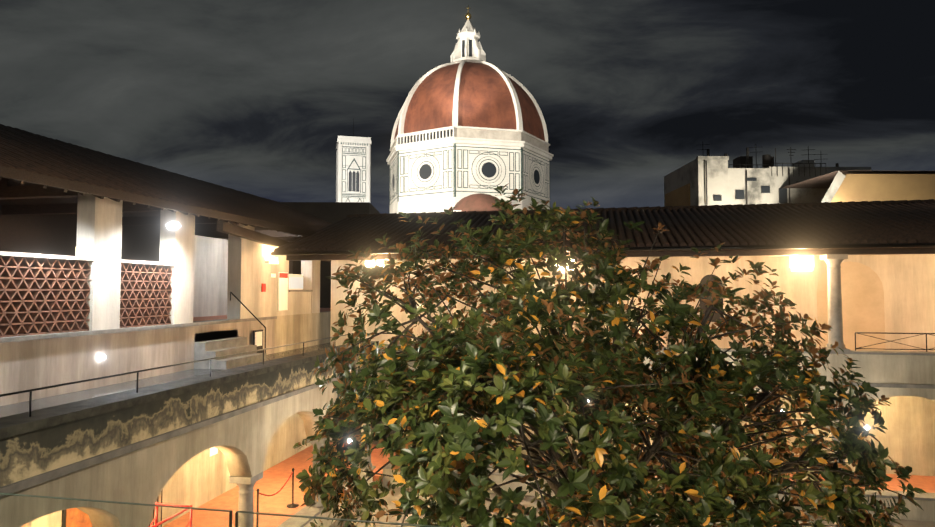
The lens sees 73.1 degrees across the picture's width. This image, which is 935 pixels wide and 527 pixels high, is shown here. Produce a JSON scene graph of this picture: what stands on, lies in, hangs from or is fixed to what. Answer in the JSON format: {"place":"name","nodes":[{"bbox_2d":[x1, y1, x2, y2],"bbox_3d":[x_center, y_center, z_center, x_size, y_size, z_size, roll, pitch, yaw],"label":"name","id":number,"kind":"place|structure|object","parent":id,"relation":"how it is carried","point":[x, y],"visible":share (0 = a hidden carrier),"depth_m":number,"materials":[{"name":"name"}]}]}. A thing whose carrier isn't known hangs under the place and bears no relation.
{"place":"outdoors","nodes":[
{"label":"outdoors","id":0,"kind":"place"},
{"bbox_2d":[0,0,934,213],"label":"sky","id":1,"kind":"structure","parent":0,"point":[254,97],"materials":[{"name":"black"}]},
{"bbox_2d":[386,5,553,213],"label":"cathedral dome","id":2,"kind":"structure","parent":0,"point":[470,120],"depth_m":211.62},
{"bbox_2d":[453,193,501,211],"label":"small dome","id":3,"kind":"structure","parent":2,"relation":"attached to","point":[478,202],"depth_m":190.56,"materials":[{"name":"orange tile"}]},
{"bbox_2d":[280,141,934,307],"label":"town buildings","id":4,"kind":"structure","parent":0,"point":[708,180],"depth_m":42.86,"materials":[{"name":"grey paint"}]},
{"bbox_2d":[329,382,934,526],"bbox_3d":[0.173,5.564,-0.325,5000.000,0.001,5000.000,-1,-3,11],"label":"ground","id":5,"kind":"structure","parent":0,"point":[389,498],"depth_m":15.69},
{"bbox_2d":[0,316,394,526],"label":"courtyard wall","id":6,"kind":"structure","parent":5,"relation":"on","point":[118,439],"depth_m":11.46,"materials":[{"name":"beige paint"}]},
{"bbox_2d":[21,522,30,526],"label":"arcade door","id":7,"kind":"structure","parent":6,"relation":"attached to","point":[28,524],"depth_m":10.93,"materials":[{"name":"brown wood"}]},
{"bbox_2d":[61,447,217,526],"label":"arcade signs","id":8,"kind":"object","parent":6,"relation":"attached to","point":[75,519],"visible":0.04,"depth_m":12.07,"materials":[{"name":"orange"}]},
{"bbox_2d":[149,489,162,526],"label":"post","id":9,"kind":"object","parent":6,"relation":"attached to","point":[161,509],"depth_m":14.31,"materials":[{"name":"brown metal"}]},
{"bbox_2d":[0,177,330,352],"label":"wing","id":10,"kind":"structure","parent":6,"relation":"on","point":[108,234],"depth_m":17.52,"materials":[{"name":"beige paint"}]},
{"bbox_2d":[0,251,174,337],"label":"wing screens","id":11,"kind":"object","parent":10,"relation":"attached to","point":[44,294],"visible":0.92,"depth_m":12.10,"materials":[{"name":"ceramic"}]},
{"bbox_2d":[0,124,331,235],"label":"wing roof","id":12,"kind":"structure","parent":10,"relation":"on","point":[27,156],"depth_m":15.13,"materials":[{"name":"wood"}]},
{"bbox_2d":[193,235,302,369],"bbox_3d":[-7.302,0.947,19.439,4.000,3.850,6.650,-1,-3,11],"label":"cafe entrance","id":13,"kind":"object","parent":10,"relation":"attached to","point":[210,273],"visible":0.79,"depth_m":20.69,"materials":[{"name":"white paint"}]},
{"bbox_2d":[149,502,191,526],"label":"red trestle","id":14,"kind":"object","parent":6,"relation":"on","point":[169,518],"visible":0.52,"depth_m":11.26,"materials":[{"name":"red metal"}]},
{"bbox_2d":[256,468,298,526],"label":"rope barrier","id":15,"kind":"object","parent":6,"relation":"on","point":[292,505],"visible":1,"depth_m":15.77,"materials":[{"name":"red"}]},
{"bbox_2d":[99,221,869,442],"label":"lights","id":16,"kind":"object","parent":6,"relation":"attached to","point":[801,263],"visible":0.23,"depth_m":16.12,"materials":[{"name":"grey metal"}]},
{"bbox_2d":[0,493,444,526],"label":"glass balustrade","id":17,"kind":"object","parent":5,"relation":"on","point":[230,517],"visible":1,"depth_m":1.64,"materials":[{"name":"grey"}]},
{"bbox_2d":[336,118,370,201],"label":"campanile","id":18,"kind":"structure","parent":5,"relation":"on","point":[353,168],"depth_m":323.63,"materials":[{"name":"white stone"}]},
{"bbox_2d":[293,183,926,526],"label":"magnolia tree","id":19,"kind":"object","parent":5,"relation":"on","point":[462,373],"depth_m":8.16,"materials":[{"name":"green plant"}]},
{"bbox_2d":[330,254,934,520],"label":"wall","id":20,"kind":"structure","parent":5,"relation":"on","point":[903,381],"depth_m":18.81,"materials":[{"name":"beige paint"}]},
{"bbox_2d":[0,332,934,416],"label":"railings","id":21,"kind":"object","parent":20,"relation":"on","point":[58,385],"visible":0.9,"depth_m":10.72,"materials":[{"name":"grey metal"}]},
{"bbox_2d":[271,199,934,254],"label":"wing roof","id":22,"kind":"structure","parent":20,"relation":"on","point":[873,224],"depth_m":18.47,"materials":[{"name":"tile"}]},
{"bbox_2d":[286,247,934,351],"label":"wing","id":23,"kind":"structure","parent":20,"relation":"on","point":[833,259],"depth_m":16.15,"materials":[{"name":"beige paint"}]},
{"bbox_2d":[817,261,885,350],"bbox_3d":[11.582,1.460,19.085,1.850,3.055,0.001,-1,-3,11],"label":"arched wall opening","id":24,"kind":"object","parent":23,"relation":"attached to","point":[862,291],"visible":0.71,"depth_m":19.05,"materials":[{"name":"paint"}]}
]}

